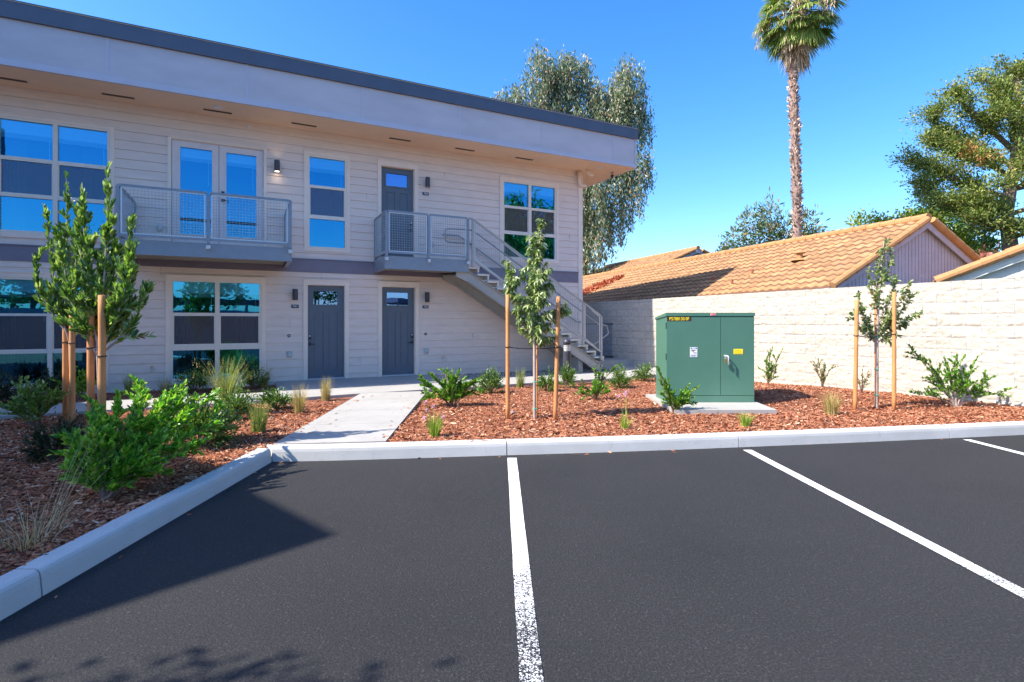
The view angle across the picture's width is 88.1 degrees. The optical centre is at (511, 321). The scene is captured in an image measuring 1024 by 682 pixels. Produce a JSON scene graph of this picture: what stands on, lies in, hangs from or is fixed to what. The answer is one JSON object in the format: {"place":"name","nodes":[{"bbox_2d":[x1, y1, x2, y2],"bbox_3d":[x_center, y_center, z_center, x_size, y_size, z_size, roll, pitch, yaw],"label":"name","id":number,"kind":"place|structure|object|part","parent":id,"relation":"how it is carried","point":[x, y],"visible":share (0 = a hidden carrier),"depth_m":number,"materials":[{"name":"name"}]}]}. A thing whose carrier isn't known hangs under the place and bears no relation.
{"place":"outdoors","nodes":[
{"label":"outdoors","id":0,"kind":"place"},
{"bbox_2d":[0,0,638,397],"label":"apartment building","id":1,"kind":"structure","parent":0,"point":[238,248],"depth_m":11.31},
{"bbox_2d":[0,271,108,390],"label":"window","id":2,"kind":"structure","parent":1,"relation":"in","point":[30,339],"depth_m":9.71,"materials":[{"name":"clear glass"}]},
{"bbox_2d":[0,111,114,242],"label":"window","id":3,"kind":"structure","parent":1,"relation":"in","point":[36,151],"depth_m":9.81,"materials":[{"name":"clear glass"}]},
{"bbox_2d":[172,139,218,243],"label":"door","id":4,"kind":"structure","parent":1,"relation":"in","point":[195,166],"depth_m":10.95,"materials":[{"name":"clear glass"}]},
{"bbox_2d":[165,274,265,384],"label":"window","id":5,"kind":"structure","parent":1,"relation":"in","point":[211,318],"depth_m":11.03,"materials":[{"name":"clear glass"}]},
{"bbox_2d":[212,105,222,108],"bbox_3d":[-5.798,-4.216,10.423,0.184,0.010,0.184,0,0,0],"label":"recessed light","id":6,"kind":"object","parent":1,"relation":"attached to","point":[216,107],"visible":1,"depth_m":10.42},
{"bbox_2d":[219,146,263,246],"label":"door","id":7,"kind":"structure","parent":1,"relation":"in","point":[240,169],"depth_m":11.33,"materials":[{"name":"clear glass"}]},
{"bbox_2d":[274,160,279,171],"bbox_3d":[-5.045,-3.330,11.358,0.111,0.240,0.156,0,0,-27],"label":"wall lamp","id":8,"kind":"object","parent":1,"relation":"attached to","point":[276,165],"visible":1,"depth_m":11.29,"materials":[{"name":"black metal"}]},
{"bbox_2d":[287,351,291,357],"bbox_3d":[-4.844,0.725,11.516,0.110,0.140,0.060,0,0,-26],"label":"outlet cover","id":9,"kind":"object","parent":1,"relation":"attached to","point":[289,354],"visible":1,"depth_m":11.51,"materials":[{"name":"grey plastic"}]},
{"bbox_2d":[292,289,297,299],"bbox_3d":[-4.723,-0.585,11.518,0.111,0.240,0.156,0,0,-27],"label":"wall lamp","id":10,"kind":"object","parent":1,"relation":"attached to","point":[294,294],"visible":1,"depth_m":11.46,"materials":[{"name":"black metal"}]},
{"bbox_2d":[307,285,343,379],"bbox_3d":[-4.197,0.245,11.941,0.779,2.103,0.155,0,0,-26],"label":"door","id":11,"kind":"structure","parent":1,"relation":"in","point":[325,303],"depth_m":11.97,"materials":[{"name":"grey wood"}]},
{"bbox_2d":[303,149,350,252],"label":"window","id":12,"kind":"structure","parent":1,"relation":"in","point":[326,174],"depth_m":12.02,"materials":[{"name":"blue glass"}]},
{"bbox_2d":[381,167,412,256],"bbox_3d":[-2.754,-2.553,12.680,0.776,2.206,0.114,0,0,-26],"label":"door","id":13,"kind":"structure","parent":1,"relation":"in","point":[396,190],"depth_m":12.70,"materials":[{"name":"grey wood"}]},
{"bbox_2d":[382,287,414,376],"bbox_3d":[-2.729,0.242,12.670,0.780,2.110,0.155,0,0,-26],"label":"door","id":14,"kind":"structure","parent":1,"relation":"in","point":[397,303],"depth_m":12.70,"materials":[{"name":"grey wood"}]},
{"bbox_2d":[424,348,428,353],"bbox_3d":[-2.077,0.725,12.890,0.110,0.140,0.060,0,0,-26],"label":"outlet cover","id":15,"kind":"object","parent":1,"relation":"attached to","point":[426,350],"visible":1,"depth_m":12.88,"materials":[{"name":"grey plastic"}]},
{"bbox_2d":[425,177,429,187],"bbox_3d":[-2.053,-3.372,12.843,0.111,0.240,0.156,0,0,-27],"label":"wall lamp","id":16,"kind":"object","parent":1,"relation":"attached to","point":[427,182],"visible":1,"depth_m":12.78,"materials":[{"name":"black metal"}]},
{"bbox_2d":[425,292,429,301],"bbox_3d":[-2.062,-0.585,12.838,0.111,0.240,0.156,0,0,-27],"label":"wall lamp","id":17,"kind":"object","parent":1,"relation":"attached to","point":[427,296],"visible":1,"depth_m":12.78,"materials":[{"name":"black metal"}]},
{"bbox_2d":[500,175,559,263],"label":"window","id":18,"kind":"structure","parent":1,"relation":"in","point":[522,201],"depth_m":14.32,"materials":[{"name":"blue glass"}]},
{"bbox_2d":[578,169,592,187],"bbox_3d":[2.046,-3.995,14.784,0.375,0.451,0.265,0,0,-26],"label":"drain pipe","id":19,"kind":"object","parent":1,"relation":"attached to","point":[579,178],"visible":1,"depth_m":14.77,"materials":[{"name":"white metal"}]},
{"bbox_2d":[0,365,655,419],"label":"walkway","id":20,"kind":"structure","parent":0,"point":[347,387],"depth_m":10.74,"materials":[{"name":"concrete"}]},
{"bbox_2d":[274,391,425,443],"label":"path","id":21,"kind":"structure","parent":0,"point":[367,417],"depth_m":7.08,"materials":[{"name":"concrete"}]},
{"bbox_2d":[0,435,1023,681],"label":"parking lot","id":22,"kind":"structure","parent":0,"point":[714,565],"depth_m":3.11,"materials":[{"name":"grey asphalt"}]},
{"bbox_2d":[0,378,1023,597],"bbox_3d":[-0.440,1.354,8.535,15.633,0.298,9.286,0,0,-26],"label":"bark mulch","id":23,"kind":"object","parent":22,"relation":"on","point":[949,418],"visible":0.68,"depth_m":6.96,"materials":[{"name":"brown wood"}]},
{"bbox_2d":[0,363,23,403],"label":"shrub","id":24,"kind":"object","parent":23,"relation":"on","point":[5,389],"visible":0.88,"depth_m":8.72,"materials":[{"name":"green plant"}]},
{"bbox_2d":[0,375,69,427],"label":"shrub","id":25,"kind":"object","parent":23,"relation":"on","point":[34,407],"visible":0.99,"depth_m":6.78,"materials":[{"name":"green plant"}]},
{"bbox_2d":[7,366,77,401],"bbox_3d":[-7.960,1.101,9.061,0.910,0.621,0.843,0,0,-12],"label":"shrub","id":26,"kind":"object","parent":23,"relation":"on","point":[51,384],"visible":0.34,"depth_m":9.04,"materials":[{"name":"green plant"}]},
{"bbox_2d":[8,405,86,464],"bbox_3d":[-4.542,1.104,5.209,0.644,0.558,0.609,0,0,0],"label":"shrub","id":27,"kind":"object","parent":23,"relation":"on","point":[41,442],"visible":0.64,"depth_m":5.09,"materials":[{"name":"green plant"}]},
{"bbox_2d":[0,479,129,552],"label":"dry grass","id":28,"kind":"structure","parent":23,"relation":"on","point":[33,535],"depth_m":3.21,"materials":[{"name":"beige plant"}]},
{"bbox_2d":[61,324,68,421],"bbox_3d":[-5.991,0.648,7.120,0.125,1.543,0.086,0,0,0],"label":"tree stake","id":29,"kind":"object","parent":23,"relation":"on","point":[65,377],"visible":0.8,"depth_m":7.10,"materials":[{"name":"brown wood"}]},
{"bbox_2d":[31,170,110,419],"bbox_3d":[-5.867,-0.325,7.167,1.040,3.425,0.640,0,0,0],"label":"laurel tree","id":30,"kind":"object","parent":23,"relation":"on","point":[59,306],"visible":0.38,"depth_m":7.02,"materials":[{"name":"green plant"}]},
{"bbox_2d":[68,315,75,422],"bbox_3d":[-5.880,0.625,7.055,0.125,1.579,0.083,0,0,15],"label":"tree stake","id":31,"kind":"object","parent":23,"relation":"on","point":[72,395],"visible":0.81,"depth_m":7.03,"materials":[{"name":"brown wood"}]},
{"bbox_2d":[48,365,96,400],"bbox_3d":[-7.413,1.059,9.033,0.925,0.655,0.375,0,0,17],"label":"shrub","id":32,"kind":"object","parent":23,"relation":"on","point":[81,386],"visible":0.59,"depth_m":9.05,"materials":[{"name":"green plant"}]},
{"bbox_2d":[43,417,116,530],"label":"dry grass","id":33,"kind":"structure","parent":23,"relation":"on","point":[62,491],"depth_m":3.52,"materials":[{"name":"plant"}]},
{"bbox_2d":[86,316,95,432],"bbox_3d":[-4.281,0.675,5.400,0.124,1.459,0.086,0,0,0],"label":"tree stake","id":34,"kind":"object","parent":23,"relation":"on","point":[90,371],"visible":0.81,"depth_m":5.38,"materials":[{"name":"brown wood"}]},
{"bbox_2d":[97,295,106,409],"bbox_3d":[-4.156,0.570,5.356,0.156,1.669,0.083,0,0,45],"label":"tree stake","id":35,"kind":"object","parent":23,"relation":"on","point":[102,356],"visible":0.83,"depth_m":5.30,"materials":[{"name":"brown wood"}]},
{"bbox_2d":[50,161,156,399],"bbox_3d":[-4.206,-0.143,5.494,0.953,3.035,0.643,0,0,0],"label":"laurel tree","id":36,"kind":"object","parent":23,"relation":"on","point":[122,303],"visible":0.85,"depth_m":5.41,"materials":[{"name":"green plant"}]},
{"bbox_2d":[122,371,133,394],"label":"rush clump","id":37,"kind":"object","parent":23,"relation":"on","point":[128,386],"visible":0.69,"depth_m":9.87,"materials":[{"name":"green plant"}]},
{"bbox_2d":[47,374,225,501],"bbox_3d":[-3.096,0.934,4.694,0.986,0.922,1.631,0,0,0],"label":"shrub","id":38,"kind":"object","parent":23,"relation":"on","point":[134,456],"visible":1,"depth_m":4.23,"materials":[{"name":"green plant"}]},
{"bbox_2d":[156,376,170,392],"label":"rush clump","id":39,"kind":"object","parent":23,"relation":"on","point":[163,387],"visible":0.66,"depth_m":10.00,"materials":[{"name":"green plant"}]},
{"bbox_2d":[166,367,215,394],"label":"shrub","id":40,"kind":"object","parent":23,"relation":"on","point":[200,379],"visible":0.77,"depth_m":10.15,"materials":[{"name":"green plant"}]},
{"bbox_2d":[146,380,256,454],"bbox_3d":[-3.421,1.025,5.790,1.112,0.758,1.098,0,0,-19],"label":"shrub","id":41,"kind":"object","parent":23,"relation":"on","point":[200,418],"visible":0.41,"depth_m":5.76,"materials":[{"name":"green plant"}]},
{"bbox_2d":[192,357,259,399],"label":"beard grass","id":42,"kind":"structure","parent":23,"relation":"on","point":[220,384],"depth_m":8.82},
{"bbox_2d":[218,380,259,417],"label":"shrub","id":43,"kind":"object","parent":23,"relation":"on","point":[233,401],"visible":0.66,"depth_m":7.35,"materials":[{"name":"green plant"}]},
{"bbox_2d":[234,365,272,388],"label":"shrub","id":44,"kind":"object","parent":23,"relation":"on","point":[250,382],"visible":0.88,"depth_m":10.66,"materials":[{"name":"green plant"}]},
{"bbox_2d":[247,401,271,432],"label":"rush clump","id":45,"kind":"object","parent":23,"relation":"on","point":[260,426],"visible":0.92,"depth_m":6.45,"materials":[{"name":"green plant"}]},
{"bbox_2d":[256,365,276,388],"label":"rush clump","id":46,"kind":"object","parent":23,"relation":"on","point":[263,384],"visible":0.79,"depth_m":10.81,"materials":[{"name":"green plant"}]},
{"bbox_2d":[250,386,295,410],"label":"shrub","id":47,"kind":"object","parent":23,"relation":"on","point":[273,398],"visible":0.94,"depth_m":8.17,"materials":[{"name":"green plant"}]},
{"bbox_2d":[288,382,312,413],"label":"rush clump","id":48,"kind":"object","parent":23,"relation":"on","point":[299,405],"visible":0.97,"depth_m":7.86,"materials":[{"name":"beige plant"}]},
{"bbox_2d":[319,374,333,400],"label":"rush clump","id":49,"kind":"object","parent":23,"relation":"on","point":[325,391],"visible":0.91,"depth_m":9.12,"materials":[{"name":"beige plant"}]},
{"bbox_2d":[0,421,1023,620],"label":"kerb","id":50,"kind":"structure","parent":22,"relation":"on","point":[21,587],"depth_m":5.75,"materials":[{"name":"grey concrete"}]},
{"bbox_2d":[507,458,543,681],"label":"parking line","id":51,"kind":"object","parent":22,"relation":"on","point":[530,666],"visible":1,"depth_m":2.91,"materials":[{"name":"paint"}]},
{"bbox_2d":[490,39,657,275],"bbox_3d":[3.712,-7.648,31.350,10.519,18.344,4.524,0,0,0],"label":"eucalyptus tree","id":52,"kind":"object","parent":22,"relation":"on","point":[617,107],"visible":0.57,"depth_m":31.09,"materials":[{"name":"green plant"}]},
{"bbox_2d":[583,358,632,369],"bbox_3d":[2.283,1.275,18.085,3.010,0.390,6.660,0,0,-26],"label":"step","id":53,"kind":"object","parent":22,"relation":"on","point":[608,362],"visible":0.04,"depth_m":14.77,"materials":[{"name":"concrete"}]},
{"bbox_2d":[589,246,709,298],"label":"tile roof house","id":54,"kind":"structure","parent":22,"relation":"on","point":[681,253],"depth_m":26.92,"materials":[{"name":"orange tile"}]},
{"bbox_2d":[583,213,981,302],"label":"tile roof house","id":55,"kind":"structure","parent":22,"relation":"on","point":[927,247],"depth_m":13.42,"materials":[{"name":"orange tile"}]},
{"bbox_2d":[583,274,624,294],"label":"leaf litter","id":56,"kind":"object","parent":55,"relation":"on","point":[598,285],"visible":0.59,"depth_m":23.65,"materials":[{"name":"brown plant"}]},
{"bbox_2d":[791,251,805,264],"bbox_3d":[7.442,-1.648,13.681,0.440,0.350,0.429,0,0,0],"label":"roof vent","id":57,"kind":"object","parent":55,"relation":"on","point":[799,255],"visible":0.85,"depth_m":13.62,"materials":[{"name":"metal"}]},
{"bbox_2d":[752,0,850,237],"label":"palm tree","id":58,"kind":"object","parent":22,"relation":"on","point":[798,38],"visible":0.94,"depth_m":19.86,"materials":[{"name":"plant"}]},
{"bbox_2d":[585,277,1023,406],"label":"block wall","id":59,"kind":"structure","parent":22,"relation":"on","point":[982,319],"depth_m":10.32,"materials":[{"name":"concrete"}]},
{"bbox_2d":[585,323,612,356],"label":"gate","id":60,"kind":"structure","parent":59,"relation":"attached to","point":[604,342],"depth_m":15.54,"materials":[{"name":"metal"}]},
{"bbox_2d":[744,450,1023,597],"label":"parking line","id":61,"kind":"object","parent":22,"relation":"on","point":[994,578],"visible":1,"depth_m":3.71,"materials":[{"name":"paint"}]},
{"bbox_2d":[844,204,956,226],"bbox_3d":[17.385,-1.938,23.965,4.675,6.886,2.011,0,0,0],"label":"evergreen tree","id":62,"kind":"object","parent":22,"relation":"on","point":[876,219],"visible":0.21,"depth_m":23.84,"materials":[{"name":"green plant"}]},
{"bbox_2d":[897,204,1001,255],"bbox_3d":[20.642,-2.148,24.945,5.456,7.306,2.600,0,0,0],"label":"evergreen tree","id":63,"kind":"object","parent":22,"relation":"on","point":[988,241],"visible":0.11,"depth_m":24.47,"materials":[{"name":"green plant"}]},
{"bbox_2d":[884,53,1023,250],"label":"conifer tree","id":64,"kind":"object","parent":22,"relation":"on","point":[973,202],"visible":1,"depth_m":21.57,"materials":[{"name":"green plant"}]},
{"bbox_2d":[940,218,989,257],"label":"evergreen tree","id":65,"kind":"object","parent":22,"relation":"on","point":[965,235],"visible":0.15,"depth_m":23.28,"materials":[{"name":"green plant"}]},
{"bbox_2d":[933,243,1023,281],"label":"tile roof house","id":66,"kind":"structure","parent":22,"relation":"on","point":[1007,263],"depth_m":9.49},
{"bbox_2d":[967,440,1023,454],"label":"parking line","id":67,"kind":"object","parent":22,"relation":"on","point":[1002,448],"visible":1,"depth_m":6.28,"materials":[{"name":"paint"}]},
{"bbox_2d":[17,0,1023,281],"label":"sky","id":68,"kind":"structure","parent":0,"point":[720,107],"materials":[{"name":"blue"}]},
{"bbox_2d":[440,368,608,379],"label":"gravel","id":69,"kind":"structure","parent":0,"point":[470,376],"depth_m":13.37,"materials":[{"name":"grey gravel"}]},
{"bbox_2d":[388,378,1023,441],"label":"mulch bed","id":70,"kind":"object","parent":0,"point":[513,391],"visible":0.21,"depth_m":8.16,"materials":[{"name":"brown wood"}]},
{"bbox_2d":[422,400,447,437],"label":"flowering plant","id":71,"kind":"object","parent":70,"relation":"on","point":[434,427],"visible":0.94,"depth_m":6.28,"materials":[{"name":"green plant"}]},
{"bbox_2d":[417,367,483,406],"bbox_3d":[-0.975,1.062,8.512,1.085,0.656,0.518,0,0,-6],"label":"shrub","id":72,"kind":"object","parent":70,"relation":"on","point":[454,390],"visible":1,"depth_m":8.51,"materials":[{"name":"green plant"}]},
{"bbox_2d":[468,365,505,393],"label":"shrub","id":73,"kind":"object","parent":70,"relation":"on","point":[493,379],"visible":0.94,"depth_m":10.08,"materials":[{"name":"green plant"}]},
{"bbox_2d":[505,295,532,419],"bbox_3d":[0.100,0.526,7.410,0.398,1.800,0.078,0,0,0],"label":"tree stake","id":74,"kind":"object","parent":70,"relation":"on","point":[507,347],"visible":0.97,"depth_m":7.39,"materials":[{"name":"brown wood"}]},
{"bbox_2d":[514,366,526,387],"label":"rush clump","id":75,"kind":"object","parent":70,"relation":"on","point":[520,382],"visible":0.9,"depth_m":10.90,"materials":[{"name":"green plant"}]},
{"bbox_2d":[532,341,537,417],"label":"tree stake","id":76,"kind":"object","parent":70,"relation":"on","point":[536,382],"visible":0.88,"depth_m":7.48,"materials":[{"name":"wood"}]},
{"bbox_2d":[501,218,571,418],"bbox_3d":[0.327,-0.013,7.424,0.889,2.879,0.690,0,0,-28],"label":"pear sapling","id":77,"kind":"object","parent":70,"relation":"on","point":[537,325],"visible":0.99,"depth_m":7.39,"materials":[{"name":"green plant"}]},
{"bbox_2d":[538,366,558,391],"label":"shrub","id":78,"kind":"object","parent":70,"relation":"on","point":[542,380],"visible":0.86,"depth_m":10.38,"materials":[{"name":"green plant"}]},
{"bbox_2d":[536,297,560,420],"bbox_3d":[0.508,0.542,7.403,0.349,1.772,0.076,0,0,15],"label":"tree stake","id":79,"kind":"object","parent":70,"relation":"on","point":[556,371],"visible":0.97,"depth_m":7.35,"materials":[{"name":"brown wood"}]},
{"bbox_2d":[563,339,570,384],"bbox_3d":[1.190,0.873,11.450,0.180,0.995,0.180,0,0,0],"label":"bollard light","id":80,"kind":"object","parent":70,"relation":"on","point":[566,351],"visible":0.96,"depth_m":11.38,"materials":[{"name":"grey metal"}]},
{"bbox_2d":[558,361,577,388],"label":"shrub","id":81,"kind":"object","parent":70,"relation":"on","point":[567,377],"visible":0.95,"depth_m":10.86,"materials":[{"name":"green plant"}]},
{"bbox_2d":[574,378,610,399],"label":"shrub","id":82,"kind":"object","parent":70,"relation":"on","point":[595,391],"visible":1,"depth_m":9.24,"materials":[{"name":"green plant"}]},
{"bbox_2d":[592,363,622,388],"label":"shrub","id":83,"kind":"object","parent":70,"relation":"on","point":[601,376],"visible":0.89,"depth_m":10.50,"materials":[{"name":"green plant"}]},
{"bbox_2d":[607,364,632,387],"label":"shrub","id":84,"kind":"object","parent":70,"relation":"on","point":[620,378],"visible":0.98,"depth_m":10.90,"materials":[{"name":"green plant"}]},
{"bbox_2d":[616,390,634,428],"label":"flowering plant","id":85,"kind":"object","parent":70,"relation":"on","point":[625,424],"visible":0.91,"depth_m":6.71,"materials":[{"name":"green plant"}]},
{"bbox_2d":[629,362,655,381],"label":"shrub","id":86,"kind":"object","parent":70,"relation":"on","point":[643,372],"visible":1,"depth_m":12.16,"materials":[{"name":"green plant"}]},
{"bbox_2d":[654,366,699,413],"bbox_3d":[2.445,1.020,7.818,0.682,0.744,0.272,0,0,0],"label":"shrub","id":87,"kind":"object","parent":70,"relation":"on","point":[679,401],"visible":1,"depth_m":7.82,"materials":[{"name":"green plant"}]},
{"bbox_2d":[646,394,776,414],"bbox_3d":[3.210,1.377,8.650,1.620,0.145,1.700,0,0,0],"label":"concrete pad","id":88,"kind":"object","parent":70,"relation":"on","point":[724,407],"visible":0.5,"depth_m":8.02,"materials":[{"name":"grey concrete"}]},
{"bbox_2d":[655,313,754,401],"bbox_3d":[3.195,0.582,8.807,1.434,1.444,0.746,0,0,0],"label":"transformer cabinet","id":89,"kind":"object","parent":88,"relation":"on","point":[711,355],"visible":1,"depth_m":8.52,"materials":[{"name":"green metal"}]},
{"bbox_3d":[2.917,0.557,8.527,0.873,1.265,0.030,0,0,0],"label":"door","id":90,"kind":"part","parent":89,"relation":"part of","materials":[{"name":"green metal"}]},
{"bbox_3d":[3.630,0.557,8.484,0.539,1.265,0.099,0,0,0],"label":"door","id":91,"kind":"part","parent":89,"relation":"part of","materials":[{"name":"green metal"}]},
{"bbox_2d":[737,410,755,427],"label":"grass tuft","id":92,"kind":"object","parent":70,"relation":"on","point":[744,422],"visible":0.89,"depth_m":6.86,"materials":[{"name":"green plant"}]},
{"bbox_2d":[757,346,783,384],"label":"shrub","id":93,"kind":"object","parent":70,"relation":"on","point":[769,371],"visible":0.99,"depth_m":10.75,"materials":[{"name":"green plant"}]},
{"bbox_2d":[811,358,838,387],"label":"shrub","id":94,"kind":"object","parent":70,"relation":"on","point":[823,377],"visible":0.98,"depth_m":10.19,"materials":[{"name":"green plant"}]},
{"bbox_2d":[815,389,845,415],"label":"dry grass","id":95,"kind":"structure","parent":70,"relation":"on","point":[830,405],"depth_m":7.71,"materials":[{"name":"beige plant"}]},
{"bbox_2d":[858,365,870,393],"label":"shrub","id":96,"kind":"object","parent":70,"relation":"on","point":[861,387],"visible":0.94,"depth_m":9.64,"materials":[{"name":"green plant"}]},
{"bbox_2d":[853,300,876,409],"bbox_3d":[5.482,0.544,8.188,0.497,1.756,0.076,0,0,-17],"label":"tree stake","id":97,"kind":"object","parent":70,"relation":"on","point":[855,367],"visible":0.97,"depth_m":8.11,"materials":[{"name":"brown wood"}]},
{"bbox_2d":[874,292,878,406],"bbox_3d":[5.755,0.464,8.351,0.072,1.895,0.223,0,0,37],"label":"trunk","id":98,"kind":"object","parent":70,"relation":"on","point":[875,317],"visible":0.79,"depth_m":8.41,"materials":[{"name":"brown plant"}]},
{"bbox_2d":[845,237,924,407],"bbox_3d":[5.832,0.048,8.286,1.263,2.733,0.396,0,0,0],"label":"maple sapling","id":99,"kind":"object","parent":70,"relation":"on","point":[865,326],"visible":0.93,"depth_m":8.27,"materials":[{"name":"green plant"}]},
{"bbox_2d":[881,292,895,410],"bbox_3d":[5.830,0.484,8.230,0.262,1.876,0.077,0,0,40],"label":"tree stake","id":100,"kind":"object","parent":70,"relation":"on","point":[893,334],"visible":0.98,"depth_m":8.15,"materials":[{"name":"brown wood"}]},
{"bbox_2d":[903,343,1017,406],"bbox_3d":[7.112,0.867,8.449,1.762,1.041,0.438,0,0,0],"label":"shrub","id":101,"kind":"object","parent":70,"relation":"on","point":[954,387],"visible":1,"depth_m":8.43,"materials":[{"name":"green plant"}]},
{"bbox_2d":[715,186,835,251],"bbox_3d":[11.719,-2.305,24.027,5.643,7.621,2.182,0,0,0],"label":"bamboo tree","id":102,"kind":"object","parent":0,"point":[769,227],"visible":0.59,"depth_m":23.83,"materials":[{"name":"green plant"}]},
{"bbox_2d":[974,239,1012,257],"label":"red shrub","id":103,"kind":"object","parent":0,"point":[986,253],"visible":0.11,"depth_m":20.95,"materials":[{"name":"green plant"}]},
{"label":"gravel base","id":104,"kind":"structure","parent":0,"visible":0},
{"bbox_2d":[374,210,608,372],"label":"staircase","id":105,"kind":"structure","parent":104,"relation":"on","point":[462,274],"depth_m":12.44,"materials":[{"name":"metal"}]}
]}

